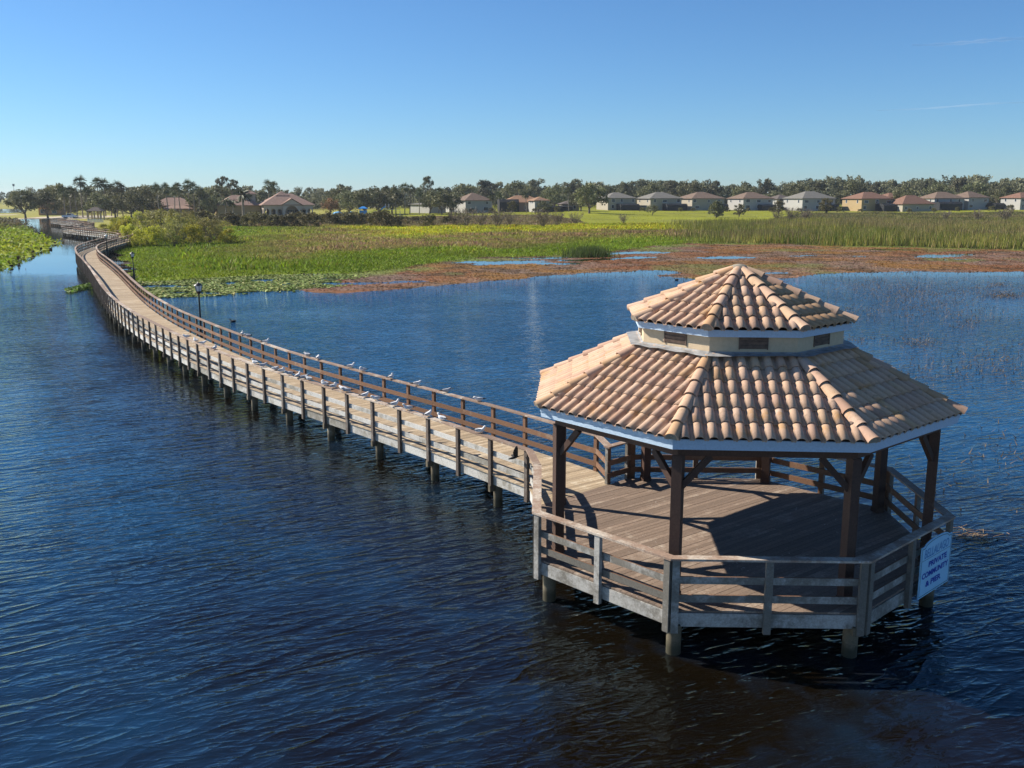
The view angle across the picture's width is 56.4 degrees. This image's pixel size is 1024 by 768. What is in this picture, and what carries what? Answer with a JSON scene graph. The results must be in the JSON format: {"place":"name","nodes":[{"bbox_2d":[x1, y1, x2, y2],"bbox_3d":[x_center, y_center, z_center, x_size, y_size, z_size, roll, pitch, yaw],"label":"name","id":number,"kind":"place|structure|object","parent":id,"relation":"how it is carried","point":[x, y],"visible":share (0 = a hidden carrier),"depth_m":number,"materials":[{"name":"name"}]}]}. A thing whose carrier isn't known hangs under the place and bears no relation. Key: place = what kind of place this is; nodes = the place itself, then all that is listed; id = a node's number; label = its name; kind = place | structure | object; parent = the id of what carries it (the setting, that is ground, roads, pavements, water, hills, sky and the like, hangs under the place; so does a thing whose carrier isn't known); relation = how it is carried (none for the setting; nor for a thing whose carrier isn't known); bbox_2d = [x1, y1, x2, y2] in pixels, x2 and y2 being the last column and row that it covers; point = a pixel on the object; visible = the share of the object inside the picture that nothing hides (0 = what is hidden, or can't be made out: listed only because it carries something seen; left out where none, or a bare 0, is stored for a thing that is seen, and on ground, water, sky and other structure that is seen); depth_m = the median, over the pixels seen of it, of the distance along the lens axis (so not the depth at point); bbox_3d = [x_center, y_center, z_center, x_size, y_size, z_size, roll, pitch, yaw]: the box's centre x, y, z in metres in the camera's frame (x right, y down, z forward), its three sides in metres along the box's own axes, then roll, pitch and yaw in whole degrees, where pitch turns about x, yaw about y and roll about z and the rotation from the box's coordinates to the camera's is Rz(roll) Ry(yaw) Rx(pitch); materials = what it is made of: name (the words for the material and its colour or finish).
{"place":"outdoors","nodes":[
{"label":"outdoors","id":0,"kind":"place"},
{"bbox_2d":[0,209,1023,767],"bbox_3d":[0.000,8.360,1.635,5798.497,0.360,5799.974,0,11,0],"label":"water","id":1,"kind":"structure","parent":0,"point":[194,573],"depth_m":22.26,"materials":[{"name":"liquid"}]},
{"bbox_2d":[0,216,63,267],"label":"bank plants","id":2,"kind":"object","parent":1,"relation":"on","point":[14,238],"visible":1,"depth_m":175.16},
{"bbox_2d":[64,282,91,292],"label":"floating plants","id":3,"kind":"object","parent":1,"relation":"on","point":[80,287],"visible":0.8,"depth_m":89.43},
{"bbox_2d":[129,274,368,297],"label":"lily pads","id":4,"kind":"object","parent":1,"relation":"on","point":[302,280],"visible":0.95,"depth_m":94.07,"materials":[{"name":"green plant"}]},
{"bbox_2d":[109,232,1023,282],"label":"marsh plants","id":5,"kind":"object","parent":1,"relation":"on","point":[178,261],"visible":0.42,"depth_m":138.70,"materials":[{"name":"plant"}]},
{"bbox_2d":[553,244,620,257],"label":"reed tuft","id":6,"kind":"object","parent":1,"relation":"in","point":[588,252],"visible":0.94,"depth_m":136.88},
{"bbox_2d":[294,244,1023,290],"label":"floating mat","id":7,"kind":"object","parent":1,"relation":"on","point":[740,259],"visible":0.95,"depth_m":124.81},
{"bbox_2d":[656,210,1023,249],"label":"cattail reeds","id":8,"kind":"object","parent":1,"relation":"in","point":[867,231],"visible":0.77,"depth_m":196.76,"materials":[{"name":"plant"}]},
{"bbox_2d":[795,273,1023,512],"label":"water weed","id":9,"kind":"object","parent":1,"relation":"on","point":[995,295],"visible":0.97,"depth_m":72.87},
{"bbox_2d":[953,524,1008,547],"bbox_3d":[11.961,3.922,24.721,1.515,0.041,1.602,10,15,42],"label":"reed drift","id":10,"kind":"object","parent":1,"relation":"on","point":[976,534],"visible":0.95,"depth_m":24.64,"materials":[{"name":"plant"}]},
{"bbox_2d":[0,198,1023,292],"bbox_3d":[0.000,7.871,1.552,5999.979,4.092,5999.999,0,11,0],"label":"ground","id":11,"kind":"structure","parent":0,"point":[637,215],"depth_m":131.97,"materials":[{"name":"soil"}]},
{"bbox_2d":[3,189,40,218],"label":"oak tree","id":12,"kind":"object","parent":11,"relation":"on","point":[25,199],"visible":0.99,"depth_m":364.32,"materials":[{"name":"green plant"}]},
{"bbox_2d":[29,188,66,217],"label":"oak tree","id":13,"kind":"object","parent":11,"relation":"on","point":[42,197],"visible":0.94,"depth_m":369.25,"materials":[{"name":"green plant"}]},
{"bbox_2d":[37,203,64,214],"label":"house","id":14,"kind":"structure","parent":11,"relation":"on","point":[59,212],"depth_m":413.69,"materials":[{"name":"grey paint"}]},
{"bbox_2d":[43,183,80,203],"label":"oak tree","id":15,"kind":"object","parent":11,"relation":"on","point":[56,188],"visible":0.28,"depth_m":418.73,"materials":[{"name":"green plant"}]},
{"bbox_2d":[50,190,85,213],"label":"oak tree","id":16,"kind":"object","parent":11,"relation":"on","point":[67,205],"visible":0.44,"depth_m":387.88,"materials":[{"name":"green plant"}]},
{"bbox_2d":[71,176,87,217],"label":"palm tree","id":17,"kind":"object","parent":11,"relation":"on","point":[80,183],"visible":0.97,"depth_m":375.32,"materials":[{"name":"green plant"}]},
{"bbox_2d":[86,207,104,219],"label":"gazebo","id":18,"kind":"object","parent":11,"relation":"on","point":[95,209],"visible":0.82,"depth_m":343.27,"materials":[{"name":"tile"}]},
{"bbox_2d":[81,191,118,217],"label":"oak tree","id":19,"kind":"object","parent":11,"relation":"on","point":[96,198],"visible":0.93,"depth_m":363.12,"materials":[{"name":"green plant"}]},
{"bbox_2d":[106,218,131,237],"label":"willow shrub","id":20,"kind":"object","parent":11,"relation":"on","point":[125,222],"visible":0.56,"depth_m":186.56,"materials":[{"name":"green plant"}]},
{"bbox_2d":[107,189,148,216],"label":"oak tree","id":21,"kind":"object","parent":11,"relation":"on","point":[134,198],"visible":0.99,"depth_m":363.27,"materials":[{"name":"green plant"}]},
{"bbox_2d":[119,223,143,238],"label":"willow shrub","id":22,"kind":"object","parent":11,"relation":"on","point":[129,228],"visible":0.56,"depth_m":173.12,"materials":[{"name":"green plant"}]},
{"bbox_2d":[124,186,163,212],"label":"oak tree","id":23,"kind":"object","parent":11,"relation":"on","point":[152,204],"visible":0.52,"depth_m":381.90,"materials":[{"name":"green plant"}]},
{"bbox_2d":[133,210,167,237],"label":"willow shrub","id":24,"kind":"object","parent":11,"relation":"on","point":[140,216],"visible":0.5,"depth_m":182.27,"materials":[{"name":"green plant"}]},
{"bbox_2d":[135,185,165,209],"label":"oak tree","id":25,"kind":"object","parent":11,"relation":"on","point":[161,197],"visible":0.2,"depth_m":402.90,"materials":[{"name":"green plant"}]},
{"bbox_2d":[142,224,169,245],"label":"willow shrub","id":26,"kind":"object","parent":11,"relation":"on","point":[150,233],"visible":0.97,"depth_m":163.32,"materials":[{"name":"green plant"}]},
{"bbox_2d":[145,208,178,238],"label":"willow shrub","id":27,"kind":"object","parent":11,"relation":"on","point":[162,214],"visible":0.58,"depth_m":178.75,"materials":[{"name":"green plant"}]},
{"bbox_2d":[151,198,196,216],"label":"house","id":28,"kind":"structure","parent":11,"relation":"on","point":[184,206],"depth_m":393.18,"materials":[{"name":"pink paint"}]},
{"bbox_2d":[158,220,190,244],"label":"willow shrub","id":29,"kind":"object","parent":11,"relation":"on","point":[175,239],"visible":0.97,"depth_m":163.32,"materials":[{"name":"green plant"}]},
{"bbox_2d":[161,212,200,239],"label":"willow shrub","id":30,"kind":"object","parent":11,"relation":"on","point":[182,220],"visible":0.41,"depth_m":176.84,"materials":[{"name":"green plant"}]},
{"bbox_2d":[177,223,209,244],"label":"willow shrub","id":31,"kind":"object","parent":11,"relation":"on","point":[190,228],"visible":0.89,"depth_m":165.32,"materials":[{"name":"green plant"}]},
{"bbox_2d":[185,186,223,210],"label":"oak tree","id":32,"kind":"object","parent":11,"relation":"on","point":[206,195],"visible":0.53,"depth_m":390.05,"materials":[{"name":"green plant"}]},
{"bbox_2d":[195,217,222,242],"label":"willow shrub","id":33,"kind":"object","parent":11,"relation":"on","point":[205,222],"visible":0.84,"depth_m":169.57,"materials":[{"name":"green plant"}]},
{"bbox_2d":[196,195,223,214],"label":"oak tree","id":34,"kind":"object","parent":11,"relation":"on","point":[213,200],"visible":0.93,"depth_m":380.69,"materials":[{"name":"green plant"}]},
{"bbox_2d":[198,185,230,203],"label":"oak tree","id":35,"kind":"object","parent":11,"relation":"on","point":[226,192],"visible":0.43,"depth_m":399.97,"materials":[{"name":"green plant"}]},
{"bbox_2d":[217,227,239,241],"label":"willow shrub","id":36,"kind":"object","parent":11,"relation":"on","point":[229,231],"visible":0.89,"depth_m":171.53,"materials":[{"name":"green plant"}]},
{"bbox_2d":[216,210,241,225],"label":"scrub bush","id":37,"kind":"object","parent":11,"relation":"on","point":[229,216],"visible":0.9,"depth_m":264.03,"materials":[{"name":"green plant"}]},
{"bbox_2d":[232,189,251,215],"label":"date palm","id":38,"kind":"object","parent":11,"relation":"on","point":[242,196],"visible":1,"depth_m":376.18,"materials":[{"name":"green plant"}]},
{"bbox_2d":[238,215,257,225],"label":"scrub bush","id":39,"kind":"object","parent":11,"relation":"on","point":[245,219],"visible":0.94,"depth_m":259.62,"materials":[{"name":"green plant"}]},
{"bbox_2d":[215,191,314,216],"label":"clubhouse","id":40,"kind":"structure","parent":11,"relation":"on","point":[281,203],"depth_m":386.82,"materials":[{"name":"paint"}]},
{"bbox_2d":[263,214,287,225],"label":"scrub bush","id":41,"kind":"object","parent":11,"relation":"on","point":[275,217],"visible":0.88,"depth_m":262.57,"materials":[{"name":"green plant"}]},
{"bbox_2d":[276,213,300,225],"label":"scrub bush","id":42,"kind":"object","parent":11,"relation":"on","point":[288,217],"visible":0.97,"depth_m":261.75,"materials":[{"name":"green plant"}]},
{"bbox_2d":[297,212,324,225],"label":"scrub bush","id":43,"kind":"object","parent":11,"relation":"on","point":[308,217],"visible":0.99,"depth_m":257.81,"materials":[{"name":"green plant"}]},
{"bbox_2d":[319,197,340,212],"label":"tree","id":44,"kind":"object","parent":11,"relation":"on","point":[330,204],"visible":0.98,"depth_m":391.85,"materials":[{"name":"brown plant"}]},
{"bbox_2d":[317,211,343,224],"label":"scrub bush","id":45,"kind":"object","parent":11,"relation":"on","point":[332,217],"visible":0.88,"depth_m":271.10,"materials":[{"name":"green plant"}]},
{"bbox_2d":[50,218,611,506],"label":"boardwalk","id":46,"kind":"structure","parent":11,"relation":"on","point":[434,441],"depth_m":35.15,"materials":[{"name":"brown wood"}]},
{"bbox_2d":[193,282,202,337],"bbox_3d":[-17.415,-2.848,53.494,0.520,5.750,0.520,0,11,0],"label":"street lamp","id":47,"kind":"object","parent":46,"relation":"attached to","point":[198,287],"visible":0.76,"depth_m":53.06,"materials":[{"name":"black metal"}]},
{"bbox_2d":[532,264,967,658],"bbox_3d":[5.019,1.509,21.926,9.192,8.490,9.212,0,11,0],"label":"gazebo","id":48,"kind":"object","parent":46,"relation":"on","point":[739,362],"visible":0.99,"depth_m":19.42,"materials":[{"name":"brown wood"}]},
{"bbox_2d":[917,532,951,599],"bbox_3d":[8.683,3.671,19.581,1.434,1.188,0.024,-10,15,-42],"label":"sign","id":49,"kind":"object","parent":48,"relation":"attached to","point":[934,562],"visible":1,"depth_m":19.53,"materials":[{"name":"paint"}]},
{"bbox_2d":[322,186,353,210],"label":"oak tree","id":50,"kind":"object","parent":11,"relation":"on","point":[336,192],"visible":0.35,"depth_m":430.76,"materials":[{"name":"green plant"}]},
{"bbox_2d":[335,190,360,210],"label":"oak tree","id":51,"kind":"object","parent":11,"relation":"on","point":[347,203],"visible":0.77,"depth_m":415.11,"materials":[{"name":"green plant"}]},
{"bbox_2d":[337,212,361,224],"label":"scrub bush","id":52,"kind":"object","parent":11,"relation":"on","point":[349,216],"visible":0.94,"depth_m":270.75,"materials":[{"name":"green plant"}]},
{"bbox_2d":[351,189,377,214],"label":"oak tree","id":53,"kind":"object","parent":11,"relation":"on","point":[362,195],"visible":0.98,"depth_m":409.92,"materials":[{"name":"green plant"}]},
{"bbox_2d":[366,185,396,209],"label":"oak tree","id":54,"kind":"object","parent":11,"relation":"on","point":[382,199],"visible":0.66,"depth_m":419.73,"materials":[{"name":"green plant"}]},
{"bbox_2d":[366,209,397,226],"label":"scrub bush","id":55,"kind":"object","parent":11,"relation":"on","point":[384,214],"visible":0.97,"depth_m":257.42,"materials":[{"name":"green plant"}]},
{"bbox_2d":[376,188,406,212],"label":"oak tree","id":56,"kind":"object","parent":11,"relation":"on","point":[398,202],"visible":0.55,"depth_m":429.63,"materials":[{"name":"green plant"}]},
{"bbox_2d":[419,176,433,193],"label":"pine tree","id":57,"kind":"object","parent":11,"relation":"on","point":[427,180],"visible":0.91,"depth_m":444.96,"materials":[{"name":"green plant"}]},
{"bbox_2d":[408,203,445,212],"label":"house","id":58,"kind":"structure","parent":11,"relation":"on","point":[414,208],"depth_m":441.03,"materials":[{"name":"white paint"}]},
{"bbox_2d":[416,189,438,213],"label":"oak tree","id":59,"kind":"object","parent":11,"relation":"on","point":[425,196],"visible":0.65,"depth_m":420.37,"materials":[{"name":"green plant"}]},
{"bbox_2d":[418,214,436,226],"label":"scrub bush","id":60,"kind":"object","parent":11,"relation":"on","point":[429,219],"visible":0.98,"depth_m":257.47,"materials":[{"name":"green plant"}]},
{"bbox_2d":[425,190,457,214],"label":"oak tree","id":61,"kind":"object","parent":11,"relation":"on","point":[444,200],"visible":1,"depth_m":405.53,"materials":[{"name":"green plant"}]},
{"bbox_2d":[451,183,476,197],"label":"oak tree","id":62,"kind":"object","parent":11,"relation":"on","point":[459,188],"visible":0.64,"depth_m":513.29,"materials":[{"name":"green plant"}]},
{"bbox_2d":[451,206,477,225],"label":"bare shrub","id":63,"kind":"object","parent":11,"relation":"on","point":[466,217],"visible":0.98,"depth_m":257.67,"materials":[{"name":"grey plant"}]},
{"bbox_2d":[454,193,493,212],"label":"house","id":64,"kind":"structure","parent":11,"relation":"on","point":[479,202],"depth_m":433.13,"materials":[{"name":"white paint"}]},
{"bbox_2d":[476,179,495,197],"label":"tall oak","id":65,"kind":"object","parent":11,"relation":"on","point":[485,184],"visible":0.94,"depth_m":532.29,"materials":[{"name":"green plant"}]},
{"bbox_2d":[489,207,507,225],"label":"bare shrub","id":66,"kind":"object","parent":11,"relation":"on","point":[495,217],"visible":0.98,"depth_m":257.79,"materials":[{"name":"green plant"}]},
{"bbox_2d":[0,174,1023,212],"bbox_3d":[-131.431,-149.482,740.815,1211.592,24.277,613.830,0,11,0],"label":"woodland","id":67,"kind":"object","parent":11,"relation":"on","point":[835,187],"visible":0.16,"depth_m":558.96,"materials":[{"name":"green plant"}]},
{"bbox_2d":[497,195,533,211],"label":"house","id":68,"kind":"structure","parent":11,"relation":"on","point":[521,201],"depth_m":444.34,"materials":[{"name":"beige paint"}]},
{"bbox_2d":[500,180,535,198],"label":"oak tree","id":69,"kind":"object","parent":11,"relation":"on","point":[507,188],"visible":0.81,"depth_m":526.58,"materials":[{"name":"green plant"}]},
{"bbox_2d":[527,178,547,196],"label":"tall oak","id":70,"kind":"object","parent":11,"relation":"on","point":[533,184],"visible":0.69,"depth_m":540.50,"materials":[{"name":"green plant"}]},
{"bbox_2d":[529,208,554,225],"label":"bare shrub","id":71,"kind":"object","parent":11,"relation":"on","point":[545,217],"visible":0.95,"depth_m":263.64,"materials":[{"name":"brown plant"}]},
{"bbox_2d":[527,197,563,211],"label":"house","id":72,"kind":"structure","parent":11,"relation":"on","point":[533,202],"depth_m":432.07,"materials":[{"name":"white paint"}]},
{"bbox_2d":[539,184,569,205],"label":"oak tree","id":73,"kind":"object","parent":11,"relation":"on","point":[550,192],"visible":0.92,"depth_m":502.99,"materials":[{"name":"green plant"}]},
{"bbox_2d":[105,211,1023,270],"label":"marsh grass","id":74,"kind":"structure","parent":11,"relation":"on","point":[521,225],"depth_m":199.71,"materials":[{"name":"plant"}]},
{"bbox_2d":[558,201,578,210],"label":"house","id":75,"kind":"structure","parent":11,"relation":"on","point":[571,207],"depth_m":447.20,"materials":[{"name":"beige paint"}]},
{"bbox_2d":[573,182,609,212],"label":"oak tree","id":76,"kind":"object","parent":11,"relation":"on","point":[589,193],"visible":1,"depth_m":405.90,"materials":[{"name":"green plant"}]},
{"bbox_2d":[596,192,639,209],"label":"house","id":77,"kind":"structure","parent":11,"relation":"on","point":[619,201],"depth_m":461.03,"materials":[{"name":"beige paint"}]},
{"bbox_2d":[619,182,634,196],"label":"tall oak","id":78,"kind":"object","parent":11,"relation":"on","point":[623,186],"visible":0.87,"depth_m":513.79,"materials":[{"name":"green plant"}]},
{"bbox_2d":[636,181,665,196],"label":"oak tree","id":79,"kind":"object","parent":11,"relation":"on","point":[649,188],"visible":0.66,"depth_m":513.50,"materials":[{"name":"green plant"}]},
{"bbox_2d":[636,192,687,210],"label":"house","id":80,"kind":"structure","parent":11,"relation":"on","point":[662,201],"depth_m":461.39,"materials":[{"name":"beige paint"}]},
{"bbox_2d":[663,180,678,195],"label":"tall oak","id":81,"kind":"object","parent":11,"relation":"on","point":[672,184],"visible":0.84,"depth_m":522.52,"materials":[{"name":"green plant"}]},
{"bbox_2d":[676,180,708,196],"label":"oak tree","id":82,"kind":"object","parent":11,"relation":"on","point":[693,186],"visible":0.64,"depth_m":524.66,"materials":[{"name":"green plant"}]},
{"bbox_2d":[681,192,728,210],"label":"house","id":83,"kind":"structure","parent":11,"relation":"on","point":[699,200],"depth_m":466.63,"materials":[{"name":"beige paint"}]},
{"bbox_2d":[704,179,724,194],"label":"tall oak","id":84,"kind":"object","parent":11,"relation":"on","point":[713,188],"visible":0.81,"depth_m":532.01,"materials":[{"name":"green plant"}]},
{"bbox_2d":[707,200,725,217],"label":"tree","id":85,"kind":"object","parent":11,"relation":"on","point":[717,205],"visible":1,"depth_m":364.76,"materials":[{"name":"green plant"}]},
{"bbox_2d":[731,186,754,196],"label":"oak tree","id":86,"kind":"object","parent":11,"relation":"on","point":[740,190],"visible":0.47,"depth_m":503.33,"materials":[{"name":"green plant"}]},
{"bbox_2d":[726,192,776,210],"label":"house","id":87,"kind":"structure","parent":11,"relation":"on","point":[754,201],"depth_m":469.96,"materials":[{"name":"white paint"}]},
{"bbox_2d":[754,178,775,195],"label":"tall oak","id":88,"kind":"object","parent":11,"relation":"on","point":[765,188],"visible":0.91,"depth_m":541.88,"materials":[{"name":"green plant"}]},
{"bbox_2d":[783,182,816,195],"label":"oak tree","id":89,"kind":"object","parent":11,"relation":"on","point":[798,188],"visible":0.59,"depth_m":514.63,"materials":[{"name":"green plant"}]},
{"bbox_2d":[782,191,838,210],"label":"house","id":90,"kind":"structure","parent":11,"relation":"on","point":[808,199],"depth_m":462.30,"materials":[{"name":"white paint"}]},
{"bbox_2d":[812,182,829,195],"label":"tall oak","id":91,"kind":"object","parent":11,"relation":"on","point":[819,186],"visible":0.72,"depth_m":512.50,"materials":[{"name":"green plant"}]},
{"bbox_2d":[818,198,834,212],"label":"tree","id":92,"kind":"object","parent":11,"relation":"on","point":[822,205],"visible":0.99,"depth_m":417.12,"materials":[{"name":"green plant"}]},
{"bbox_2d":[836,180,866,199],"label":"oak tree","id":93,"kind":"object","parent":11,"relation":"on","point":[854,187],"visible":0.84,"depth_m":525.11,"materials":[{"name":"green plant"}]},
{"bbox_2d":[841,192,897,210],"label":"house","id":94,"kind":"structure","parent":11,"relation":"on","point":[867,201],"depth_m":456.83,"materials":[{"name":"beige paint"}]},
{"bbox_2d":[864,180,884,193],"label":"tall oak","id":95,"kind":"object","parent":11,"relation":"on","point":[875,186],"visible":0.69,"depth_m":522.49,"materials":[{"name":"green plant"}]},
{"bbox_2d":[891,184,921,198],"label":"oak tree","id":96,"kind":"object","parent":11,"relation":"on","point":[898,192],"visible":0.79,"depth_m":503.43,"materials":[{"name":"green plant"}]},
{"bbox_2d":[890,195,934,211],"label":"house","id":97,"kind":"structure","parent":11,"relation":"on","point":[914,203],"depth_m":453.09,"materials":[{"name":"beige paint"}]},
{"bbox_2d":[921,181,954,195],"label":"oak tree","id":98,"kind":"object","parent":11,"relation":"on","point":[938,187],"visible":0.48,"depth_m":514.30,"materials":[{"name":"green plant"}]},
{"bbox_2d":[920,192,965,209],"label":"house","id":99,"kind":"structure","parent":11,"relation":"on","point":[945,201],"depth_m":470.54,"materials":[{"name":"white paint"}]},
{"bbox_2d":[948,177,967,193],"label":"tall oak","id":100,"kind":"object","parent":11,"relation":"on","point":[957,181],"visible":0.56,"depth_m":542.09,"materials":[{"name":"green plant"}]},
{"bbox_2d":[959,180,990,196],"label":"oak tree","id":101,"kind":"object","parent":11,"relation":"on","point":[980,188],"visible":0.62,"depth_m":524.99,"materials":[{"name":"green plant"}]},
{"bbox_2d":[957,191,1005,209],"label":"house","id":102,"kind":"structure","parent":11,"relation":"on","point":[973,201],"depth_m":476.43,"materials":[{"name":"white paint"}]},
{"bbox_2d":[986,182,1007,202],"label":"tall oak","id":103,"kind":"object","parent":11,"relation":"on","point":[994,186],"visible":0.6,"depth_m":513.48,"materials":[{"name":"green plant"}]},
{"bbox_2d":[994,184,1022,200],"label":"oak tree","id":104,"kind":"object","parent":11,"relation":"on","point":[1008,190],"visible":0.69,"depth_m":502.48,"materials":[{"name":"green plant"}]},
{"bbox_2d":[1000,192,1023,209],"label":"house","id":105,"kind":"structure","parent":11,"relation":"on","point":[1016,200],"depth_m":472.83,"materials":[{"name":"white paint"}]},
{"bbox_2d":[0,0,1023,197],"label":"sky","id":106,"kind":"structure","parent":0,"point":[326,94],"materials":[{"name":"blue"}]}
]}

